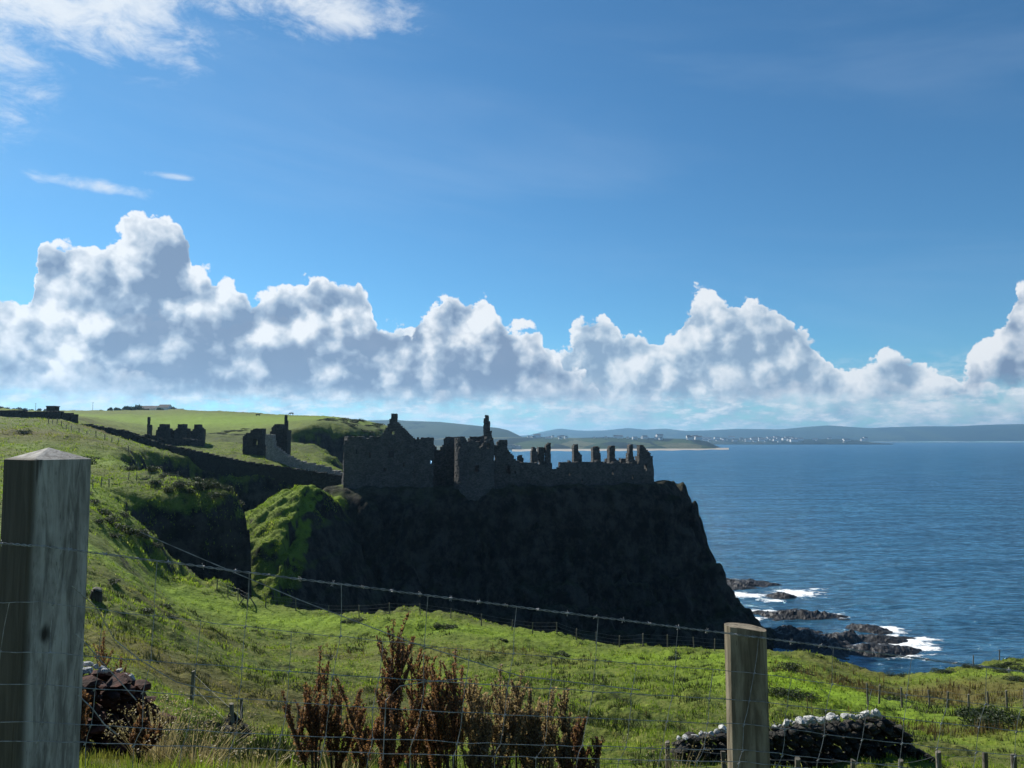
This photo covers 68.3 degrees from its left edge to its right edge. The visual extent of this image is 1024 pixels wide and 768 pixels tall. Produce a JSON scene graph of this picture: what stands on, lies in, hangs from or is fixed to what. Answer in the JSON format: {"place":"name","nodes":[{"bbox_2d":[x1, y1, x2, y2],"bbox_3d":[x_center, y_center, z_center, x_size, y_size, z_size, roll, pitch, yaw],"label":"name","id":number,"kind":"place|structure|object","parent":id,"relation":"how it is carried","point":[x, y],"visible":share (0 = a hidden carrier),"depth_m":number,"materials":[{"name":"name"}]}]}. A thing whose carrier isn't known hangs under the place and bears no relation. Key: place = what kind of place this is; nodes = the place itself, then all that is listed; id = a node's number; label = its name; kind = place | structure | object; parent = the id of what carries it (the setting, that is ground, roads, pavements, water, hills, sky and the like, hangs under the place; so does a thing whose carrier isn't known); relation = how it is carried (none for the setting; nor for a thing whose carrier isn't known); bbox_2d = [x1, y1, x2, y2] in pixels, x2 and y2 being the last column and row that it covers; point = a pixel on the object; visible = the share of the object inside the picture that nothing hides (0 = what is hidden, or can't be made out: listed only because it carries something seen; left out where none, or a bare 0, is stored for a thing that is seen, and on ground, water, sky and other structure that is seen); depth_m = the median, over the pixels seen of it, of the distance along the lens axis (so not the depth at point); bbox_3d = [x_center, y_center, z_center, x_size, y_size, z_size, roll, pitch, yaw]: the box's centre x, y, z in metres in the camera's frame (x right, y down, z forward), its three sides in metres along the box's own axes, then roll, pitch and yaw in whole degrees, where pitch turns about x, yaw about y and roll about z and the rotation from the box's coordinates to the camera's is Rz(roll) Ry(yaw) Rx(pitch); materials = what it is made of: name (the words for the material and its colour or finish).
{"place":"outdoors","nodes":[
{"label":"outdoors","id":0,"kind":"place"},
{"bbox_2d":[366,420,520,436],"bbox_3d":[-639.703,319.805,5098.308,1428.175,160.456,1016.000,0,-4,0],"label":"hills","id":1,"kind":"structure","parent":0,"point":[426,429],"depth_m":4847.75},
{"bbox_2d":[245,480,777,650],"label":"castle crag","id":2,"kind":"structure","parent":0,"point":[642,552],"depth_m":144.18,"materials":[{"name":"stone"}]},
{"bbox_2d":[245,484,347,606],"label":"grass","id":3,"kind":"structure","parent":2,"relation":"on","point":[276,519],"depth_m":117.78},
{"bbox_2d":[341,413,653,500],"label":"castle ruin","id":4,"kind":"object","parent":2,"relation":"on","point":[470,468],"visible":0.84,"depth_m":149.97,"materials":[{"name":"stone"}]},
{"bbox_2d":[0,408,1023,767],"bbox_3d":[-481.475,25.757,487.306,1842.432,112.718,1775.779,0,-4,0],"label":"ground","id":5,"kind":"structure","parent":0,"point":[252,492],"depth_m":65.74,"materials":[{"name":"plant"}]},
{"bbox_2d":[16,428,32,433],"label":"gorse bush","id":6,"kind":"object","parent":5,"relation":"on","point":[23,431],"visible":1,"depth_m":149.19,"materials":[{"name":"green plant"}]},
{"bbox_2d":[0,410,78,422],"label":"field wall","id":7,"kind":"structure","parent":5,"relation":"on","point":[71,417],"depth_m":193.65,"materials":[{"name":"stone"}]},
{"bbox_2d":[46,406,59,410],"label":"stone shed","id":8,"kind":"structure","parent":5,"relation":"on","point":[52,408],"depth_m":203.87,"materials":[{"name":"stone"}]},
{"bbox_2d":[79,689,91,759],"bbox_3d":[-3.142,2.473,5.438,0.191,0.572,0.140,1,-4,-16],"label":"dock plant","id":9,"kind":"object","parent":5,"relation":"on","point":[84,714],"visible":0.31,"depth_m":5.45,"materials":[{"name":"brown plant"}]},
{"bbox_2d":[48,418,139,469],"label":"field fence","id":10,"kind":"object","parent":5,"relation":"on","point":[85,432],"visible":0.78,"depth_m":156.58,"materials":[{"name":"wood"}]},
{"bbox_2d":[89,587,102,602],"bbox_3d":[-22.211,11.285,40.276,0.659,0.883,0.660,0,-4,0],"label":"rock","id":11,"kind":"object","parent":5,"relation":"on","point":[96,593],"visible":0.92,"depth_m":40.10,"materials":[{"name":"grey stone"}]},
{"bbox_2d":[92,631,113,707],"bbox_3d":[-4.226,3.153,7.770,0.224,1.190,0.186,0,-4,0],"label":"dock plant","id":12,"kind":"object","parent":5,"relation":"on","point":[102,650],"visible":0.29,"depth_m":7.79,"materials":[{"name":"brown plant"}]},
{"bbox_2d":[96,509,113,515],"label":"gorse bush","id":13,"kind":"object","parent":5,"relation":"on","point":[100,511],"visible":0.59,"depth_m":82.45,"materials":[{"name":"green plant"}]},
{"bbox_2d":[103,514,121,523],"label":"gorse bush","id":14,"kind":"object","parent":5,"relation":"on","point":[110,520],"visible":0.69,"depth_m":80.78,"materials":[{"name":"green plant"}]},
{"bbox_2d":[108,578,120,584],"bbox_3d":[-25.921,12.860,49.171,0.915,0.423,1.281,3,-5,-39],"label":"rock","id":15,"kind":"object","parent":5,"relation":"on","point":[114,580],"visible":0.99,"depth_m":49.16,"materials":[{"name":"grey stone"}]},
{"bbox_2d":[114,657,126,672],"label":"dock plant","id":16,"kind":"object","parent":5,"relation":"on","point":[121,666],"visible":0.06,"depth_m":8.04,"materials":[{"name":"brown plant"}]},
{"bbox_2d":[114,523,129,529],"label":"gorse bush","id":17,"kind":"object","parent":5,"relation":"on","point":[116,525],"visible":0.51,"depth_m":82.22,"materials":[{"name":"green plant"}]},
{"bbox_2d":[81,661,176,758],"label":"stone wall","id":18,"kind":"structure","parent":5,"relation":"on","point":[109,702],"depth_m":7.15,"materials":[{"name":"stone"}]},
{"bbox_2d":[119,465,138,471],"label":"gorse bush","id":19,"kind":"object","parent":5,"relation":"on","point":[131,468],"visible":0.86,"depth_m":125.74,"materials":[{"name":"green plant"}]},
{"bbox_2d":[122,527,138,534],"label":"gorse bush","id":20,"kind":"object","parent":5,"relation":"on","point":[132,531],"visible":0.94,"depth_m":82.64,"materials":[{"name":"green plant"}]},
{"bbox_2d":[92,471,178,488],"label":"field fence","id":21,"kind":"object","parent":5,"relation":"on","point":[93,482],"visible":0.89,"depth_m":100.36,"materials":[{"name":"wood"}]},
{"bbox_2d":[135,528,150,535],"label":"gorse bush","id":22,"kind":"object","parent":5,"relation":"on","point":[145,531],"visible":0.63,"depth_m":84.99,"materials":[{"name":"green plant"}]},
{"bbox_2d":[129,703,163,762],"bbox_3d":[-2.908,2.803,6.012,0.259,0.509,0.140,3,-5,-32],"label":"dock plant","id":23,"kind":"object","parent":5,"relation":"on","point":[135,732],"visible":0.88,"depth_m":6.00,"materials":[{"name":"plant"}]},
{"bbox_2d":[140,607,153,614],"bbox_3d":[-22.039,13.628,45.181,1.278,0.471,1.142,-4,-6,42],"label":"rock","id":24,"kind":"object","parent":5,"relation":"on","point":[147,610],"visible":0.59,"depth_m":45.12,"materials":[{"name":"grey stone"}]},
{"bbox_2d":[146,466,161,470],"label":"gorse bush","id":25,"kind":"object","parent":5,"relation":"on","point":[151,468],"visible":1,"depth_m":113.73,"materials":[{"name":"green plant"}]},
{"bbox_2d":[149,479,162,484],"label":"gorse bush","id":26,"kind":"object","parent":5,"relation":"on","point":[155,482],"visible":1,"depth_m":104.68,"materials":[{"name":"green plant"}]},
{"bbox_2d":[99,690,217,763],"bbox_3d":[-2.979,2.927,6.432,0.901,0.556,0.776,0,-4,0],"label":"dry weed","id":27,"kind":"object","parent":5,"relation":"on","point":[161,750],"visible":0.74,"depth_m":6.39,"materials":[{"name":"plant"}]},
{"bbox_2d":[158,405,171,409],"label":"farm building","id":28,"kind":"structure","parent":5,"relation":"on","point":[166,407],"depth_m":673.29,"materials":[{"name":"stone"}]},
{"bbox_2d":[162,485,174,492],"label":"gorse bush","id":29,"kind":"object","parent":5,"relation":"on","point":[169,489],"visible":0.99,"depth_m":102.52,"materials":[{"name":"green plant"}]},
{"bbox_2d":[0,417,342,600],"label":"grass","id":30,"kind":"structure","parent":5,"relation":"on","point":[115,510],"depth_m":116.56,"materials":[{"name":"plant"}]},
{"bbox_2d":[142,417,205,446],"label":"ruined lodging","id":31,"kind":"structure","parent":5,"relation":"on","point":[180,435],"depth_m":206.88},
{"bbox_2d":[171,481,190,487],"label":"gorse bush","id":32,"kind":"object","parent":5,"relation":"on","point":[176,484],"visible":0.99,"depth_m":103.55,"materials":[{"name":"green plant"}]},
{"bbox_2d":[119,700,266,767],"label":"dry weed","id":33,"kind":"object","parent":5,"relation":"on","point":[192,754],"visible":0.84,"depth_m":6.02,"materials":[{"name":"plant"}]},
{"bbox_2d":[187,476,201,482],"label":"gorse bush","id":34,"kind":"object","parent":5,"relation":"on","point":[195,478],"visible":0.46,"depth_m":110.52,"materials":[{"name":"green plant"}]},
{"bbox_2d":[187,481,207,487],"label":"gorse bush","id":35,"kind":"object","parent":5,"relation":"on","point":[198,483],"visible":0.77,"depth_m":105.77,"materials":[{"name":"green plant"}]},
{"bbox_2d":[129,708,278,766],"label":"dry weed","id":36,"kind":"object","parent":5,"relation":"on","point":[210,741],"visible":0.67,"depth_m":6.44,"materials":[{"name":"plant"}]},
{"bbox_2d":[80,424,341,489],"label":"retaining wall","id":37,"kind":"structure","parent":5,"relation":"on","point":[225,465],"depth_m":167.40,"materials":[{"name":"stone"}]},
{"bbox_2d":[201,481,222,488],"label":"gorse bush","id":38,"kind":"object","parent":5,"relation":"on","point":[213,484],"visible":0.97,"depth_m":106.42,"materials":[{"name":"green plant"}]},
{"bbox_2d":[207,491,228,498],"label":"gorse bush","id":39,"kind":"object","parent":5,"relation":"on","point":[217,494],"visible":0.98,"depth_m":103.89,"materials":[{"name":"green plant"}]},
{"bbox_2d":[198,713,251,738],"bbox_3d":[-7.405,8.761,18.996,1.746,0.950,1.065,0,-4,0],"label":"stone heap","id":40,"kind":"object","parent":5,"relation":"on","point":[239,720],"visible":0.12,"depth_m":18.95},
{"bbox_2d":[220,484,234,491],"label":"gorse bush","id":41,"kind":"object","parent":5,"relation":"on","point":[226,488],"visible":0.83,"depth_m":107.00,"materials":[{"name":"green plant"}]},
{"bbox_2d":[242,428,265,456],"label":"ruined gatehouse","id":42,"kind":"object","parent":5,"relation":"on","point":[253,441],"visible":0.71,"depth_m":189.47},
{"bbox_2d":[192,727,325,767],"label":"dry weed","id":43,"kind":"object","parent":5,"relation":"on","point":[248,743],"visible":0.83,"depth_m":5.26,"materials":[{"name":"plant"}]},
{"bbox_2d":[190,670,341,728],"bbox_3d":[-8.458,10.523,23.010,4.686,4.303,8.679,0,-4,0],"label":"field fence","id":44,"kind":"object","parent":5,"relation":"on","point":[231,708],"visible":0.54,"depth_m":25.23,"materials":[{"name":"metal"}]},
{"bbox_2d":[270,415,291,455],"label":"ruined hall","id":45,"kind":"structure","parent":5,"relation":"on","point":[282,432],"depth_m":186.54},
{"bbox_2d":[265,434,342,474],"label":"courtyard wall","id":46,"kind":"structure","parent":5,"relation":"on","point":[274,453],"depth_m":178.21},
{"bbox_2d":[79,728,536,767],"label":"grass","id":47,"kind":"structure","parent":5,"relation":"on","point":[95,755],"depth_m":5.60,"materials":[{"name":"plant"}]},
{"bbox_2d":[281,645,336,767],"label":"dock plant","id":48,"kind":"object","parent":5,"relation":"on","point":[314,718],"visible":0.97,"depth_m":4.26,"materials":[{"name":"dry brown seed heads"},{"name":"dried plant stems"},{"name":"leaves"}]},
{"bbox_2d":[288,723,377,767],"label":"dry weed","id":49,"kind":"object","parent":5,"relation":"on","point":[324,757],"visible":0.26,"depth_m":5.42,"materials":[{"name":"plant"}]},
{"bbox_2d":[320,685,356,767],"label":"dock plant","id":50,"kind":"object","parent":5,"relation":"on","point":[335,729],"visible":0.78,"depth_m":4.54,"materials":[{"name":"brown plant"}]},
{"bbox_2d":[347,616,366,622],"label":"gorse bush","id":51,"kind":"object","parent":5,"relation":"on","point":[360,619],"visible":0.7,"depth_m":75.46,"materials":[{"name":"green plant"}]},
{"bbox_2d":[343,699,379,767],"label":"dock plant","id":52,"kind":"object","parent":5,"relation":"on","point":[365,733],"visible":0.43,"depth_m":4.73,"materials":[{"name":"brown plant"}]},
{"bbox_2d":[335,663,418,767],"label":"dock plant","id":53,"kind":"object","parent":5,"relation":"on","point":[391,727],"visible":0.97,"depth_m":4.04,"materials":[{"name":"dry brown seed heads"},{"name":"dried plant stems"},{"name":"leaves"}]},
{"bbox_2d":[375,611,414,767],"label":"dock plant","id":54,"kind":"object","parent":5,"relation":"on","point":[399,659],"visible":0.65,"depth_m":4.18,"materials":[{"name":"brown plant"}]},
{"bbox_2d":[398,646,436,767],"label":"dock plant","id":55,"kind":"object","parent":5,"relation":"on","point":[413,720],"visible":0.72,"depth_m":4.46,"materials":[{"name":"brown plant"}]},
{"bbox_2d":[408,689,435,767],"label":"dock plant","id":56,"kind":"object","parent":5,"relation":"on","point":[423,760],"visible":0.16,"depth_m":4.74,"materials":[{"name":"brown plant"}]},
{"bbox_2d":[423,683,466,767],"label":"dock plant","id":57,"kind":"object","parent":5,"relation":"on","point":[431,748],"visible":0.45,"depth_m":4.52,"materials":[{"name":"brown plant"}]},
{"bbox_2d":[425,649,467,767],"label":"dock plant","id":58,"kind":"object","parent":5,"relation":"on","point":[441,731],"visible":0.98,"depth_m":4.25,"materials":[{"name":"brown plant"}]},
{"bbox_2d":[443,623,457,629],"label":"gorse bush","id":59,"kind":"object","parent":5,"relation":"on","point":[447,626],"visible":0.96,"depth_m":72.30,"materials":[{"name":"green plant"}]},
{"bbox_2d":[444,675,486,767],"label":"dock plant","id":60,"kind":"object","parent":5,"relation":"on","point":[477,692],"visible":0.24,"depth_m":4.74,"materials":[{"name":"brown plant"}]},
{"bbox_2d":[216,579,723,650],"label":"field fence","id":61,"kind":"object","parent":5,"relation":"on","point":[419,607],"visible":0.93,"depth_m":76.54,"materials":[{"name":"metal"}]},
{"bbox_2d":[457,693,511,767],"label":"dock plant","id":62,"kind":"object","parent":5,"relation":"on","point":[483,731],"visible":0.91,"depth_m":4.17,"materials":[{"name":"brown plant"}]},
{"bbox_2d":[461,663,529,767],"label":"dock plant","id":63,"kind":"object","parent":5,"relation":"on","point":[516,706],"visible":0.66,"depth_m":4.35,"materials":[{"name":"brown plant"}]},
{"bbox_2d":[0,448,1023,767],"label":"wire fence","id":64,"kind":"object","parent":5,"relation":"on","point":[44,552],"visible":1,"depth_m":2.53,"materials":[{"name":"metal"}]},
{"bbox_2d":[0,468,1023,767],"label":"rushes","id":65,"kind":"object","parent":5,"relation":"on","point":[266,742],"visible":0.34,"depth_m":32.72,"materials":[{"name":"plant"}]},
{"bbox_2d":[491,689,545,767],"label":"dock plant","id":66,"kind":"object","parent":5,"relation":"on","point":[536,709],"visible":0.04,"depth_m":4.87,"materials":[{"name":"brown plant"}]},
{"bbox_2d":[508,684,563,767],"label":"dock plant","id":67,"kind":"object","parent":5,"relation":"on","point":[531,735],"visible":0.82,"depth_m":4.34,"materials":[{"name":"brown plant"}]},
{"bbox_2d":[539,697,556,767],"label":"dock plant","id":68,"kind":"object","parent":5,"relation":"on","point":[550,763],"visible":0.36,"depth_m":4.74,"materials":[{"name":"brown plant"}]},
{"bbox_2d":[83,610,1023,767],"bbox_3d":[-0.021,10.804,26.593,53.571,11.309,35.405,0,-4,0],"label":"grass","id":69,"kind":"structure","parent":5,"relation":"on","point":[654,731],"depth_m":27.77,"materials":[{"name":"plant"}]},
{"bbox_2d":[553,650,569,657],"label":"gorse bush","id":70,"kind":"object","parent":5,"relation":"on","point":[562,652],"visible":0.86,"depth_m":64.43,"materials":[{"name":"green plant"}]},
{"bbox_2d":[548,687,576,767],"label":"dock plant","id":71,"kind":"object","parent":5,"relation":"on","point":[566,729],"visible":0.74,"depth_m":4.35,"materials":[{"name":"brown plant"}]},
{"bbox_2d":[564,715,604,767],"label":"dock plant","id":72,"kind":"object","parent":5,"relation":"on","point":[578,734],"visible":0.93,"depth_m":4.16,"materials":[{"name":"brown plant"}]},
{"bbox_2d":[282,640,1023,740],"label":"rushes","id":73,"kind":"object","parent":5,"relation":"on","point":[920,727],"visible":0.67,"depth_m":51.24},
{"bbox_2d":[664,654,680,660],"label":"gorse bush","id":74,"kind":"object","parent":5,"relation":"on","point":[674,657],"visible":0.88,"depth_m":60.56,"materials":[{"name":"green plant"}]},
{"bbox_2d":[620,727,726,767],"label":"dry weed","id":75,"kind":"object","parent":5,"relation":"on","point":[678,765],"visible":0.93,"depth_m":7.81,"materials":[{"name":"plant"}]},
{"bbox_2d":[768,686,791,697],"bbox_3d":[13.340,15.554,38.029,1.369,0.471,1.325,-3,-5,35],"label":"gorse bush","id":76,"kind":"object","parent":5,"relation":"on","point":[778,692],"visible":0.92,"depth_m":37.91,"materials":[{"name":"green plant"}]},
{"bbox_2d":[777,662,802,671],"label":"gorse bush","id":77,"kind":"object","parent":5,"relation":"on","point":[789,666],"visible":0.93,"depth_m":53.67,"materials":[{"name":"green plant"}]},
{"bbox_2d":[787,687,805,700],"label":"gorse bush","id":78,"kind":"object","parent":5,"relation":"on","point":[796,695],"visible":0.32,"depth_m":38.68,"materials":[{"name":"green plant"}]},
{"bbox_2d":[670,708,935,767],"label":"stone wall","id":79,"kind":"structure","parent":5,"relation":"on","point":[881,728],"depth_m":19.06,"materials":[{"name":"stone"}]},
{"bbox_2d":[795,691,821,701],"bbox_3d":[15.535,16.547,39.752,1.703,0.550,1.564,0,-4,-4],"label":"gorse bush","id":80,"kind":"object","parent":5,"relation":"on","point":[811,695],"visible":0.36,"depth_m":39.92,"materials":[{"name":"green plant"}]},
{"bbox_2d":[595,740,1022,767],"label":"field fence","id":81,"kind":"object","parent":5,"relation":"on","point":[938,760],"visible":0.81,"depth_m":11.78,"materials":[{"name":"metal"}]},
{"bbox_2d":[885,695,912,701],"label":"gorse bush","id":82,"kind":"object","parent":5,"relation":"on","point":[894,698],"visible":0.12,"depth_m":45.89,"materials":[{"name":"green plant"}]},
{"bbox_2d":[866,683,1023,709],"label":"field fence","id":83,"kind":"object","parent":5,"relation":"on","point":[947,703],"visible":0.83,"depth_m":43.72,"materials":[{"name":"metal"}]},
{"bbox_2d":[935,667,955,673],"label":"gorse bush","id":84,"kind":"object","parent":5,"relation":"on","point":[946,671],"visible":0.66,"depth_m":67.92,"materials":[{"name":"green plant"}]},
{"bbox_2d":[953,706,989,717],"bbox_3d":[23.789,17.039,38.783,1.987,0.635,1.672,-2,-5,26],"label":"gorse bush","id":85,"kind":"object","parent":5,"relation":"on","point":[965,708],"visible":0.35,"depth_m":39.03,"materials":[{"name":"green plant"}]},
{"bbox_2d":[956,709,1017,730],"bbox_3d":[22.592,16.092,35.924,2.516,0.999,2.181,-1,-4,18],"label":"gorse bush","id":86,"kind":"object","parent":5,"relation":"on","point":[984,718],"visible":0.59,"depth_m":35.87,"materials":[{"name":"green plant"}]},
{"bbox_2d":[974,705,1023,724],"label":"gorse bush","id":87,"kind":"object","parent":5,"relation":"on","point":[1000,713],"visible":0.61,"depth_m":37.13,"materials":[{"name":"green plant"}]},
{"bbox_2d":[992,667,1010,673],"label":"gorse bush","id":88,"kind":"object","parent":5,"relation":"on","point":[999,671],"visible":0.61,"depth_m":64.47,"materials":[{"name":"green plant"}]},
{"bbox_2d":[1002,675,1023,681],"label":"gorse bush","id":89,"kind":"object","parent":5,"relation":"on","point":[1015,678],"visible":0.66,"depth_m":58.50,"materials":[{"name":"green plant"}]},
{"bbox_2d":[1005,665,1023,671],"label":"gorse bush","id":90,"kind":"object","parent":5,"relation":"on","point":[1018,668],"visible":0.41,"depth_m":64.64,"materials":[{"name":"green plant"}]},
{"bbox_2d":[0,0,1023,441],"label":"sky","id":91,"kind":"structure","parent":0,"point":[530,216],"materials":[{"name":"blue"}]},
{"bbox_2d":[507,444,520,448],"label":"cliff","id":92,"kind":"structure","parent":0,"point":[509,446],"depth_m":3233.45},
{"bbox_2d":[413,437,719,449],"bbox_3d":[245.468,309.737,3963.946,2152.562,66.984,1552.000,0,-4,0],"label":"hills","id":93,"kind":"structure","parent":0,"point":[589,443],"depth_m":3729.96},
{"bbox_2d":[512,448,728,451],"bbox_3d":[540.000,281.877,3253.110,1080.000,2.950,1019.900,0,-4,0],"label":"beach","id":94,"kind":"structure","parent":0,"point":[517,450],"depth_m":3202.26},
{"bbox_2d":[430,442,1023,675],"bbox_3d":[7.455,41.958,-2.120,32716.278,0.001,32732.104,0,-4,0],"label":"sea","id":95,"kind":"structure","parent":0,"point":[922,543],"depth_m":340.08,"materials":[{"name":"liquid"}]},
{"bbox_2d":[726,578,780,589],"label":"sea rock","id":96,"kind":"object","parent":95,"relation":"in","point":[741,584],"visible":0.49,"depth_m":217.85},
{"bbox_2d":[766,592,796,598],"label":"sea rock","id":97,"kind":"object","parent":95,"relation":"in","point":[780,595],"visible":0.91,"depth_m":201.75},
{"bbox_2d":[752,608,849,620],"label":"sea rock","id":98,"kind":"object","parent":95,"relation":"in","point":[790,614],"visible":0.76,"depth_m":179.10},
{"bbox_2d":[772,625,865,659],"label":"sea rock","id":99,"kind":"object","parent":95,"relation":"in","point":[807,635],"visible":0.57,"depth_m":153.59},
{"bbox_2d":[845,623,892,633],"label":"sea rock","id":100,"kind":"object","parent":95,"relation":"in","point":[873,629],"visible":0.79,"depth_m":166.62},
{"bbox_2d":[844,642,921,657],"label":"sea rock","id":101,"kind":"object","parent":95,"relation":"in","point":[891,649],"visible":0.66,"depth_m":148.76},
{"bbox_2d":[863,634,907,643],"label":"sea rock","id":102,"kind":"object","parent":95,"relation":"in","point":[878,638],"visible":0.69,"depth_m":157.71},
{"bbox_2d":[521,424,1023,441],"bbox_3d":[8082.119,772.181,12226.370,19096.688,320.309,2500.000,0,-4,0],"label":"hills","id":103,"kind":"structure","parent":0,"point":[1005,432],"depth_m":11527.57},
{"bbox_2d":[707,438,890,443],"bbox_3d":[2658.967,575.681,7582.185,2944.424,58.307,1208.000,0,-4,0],"label":"headland","id":104,"kind":"structure","parent":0,"point":[812,441],"depth_m":7066.61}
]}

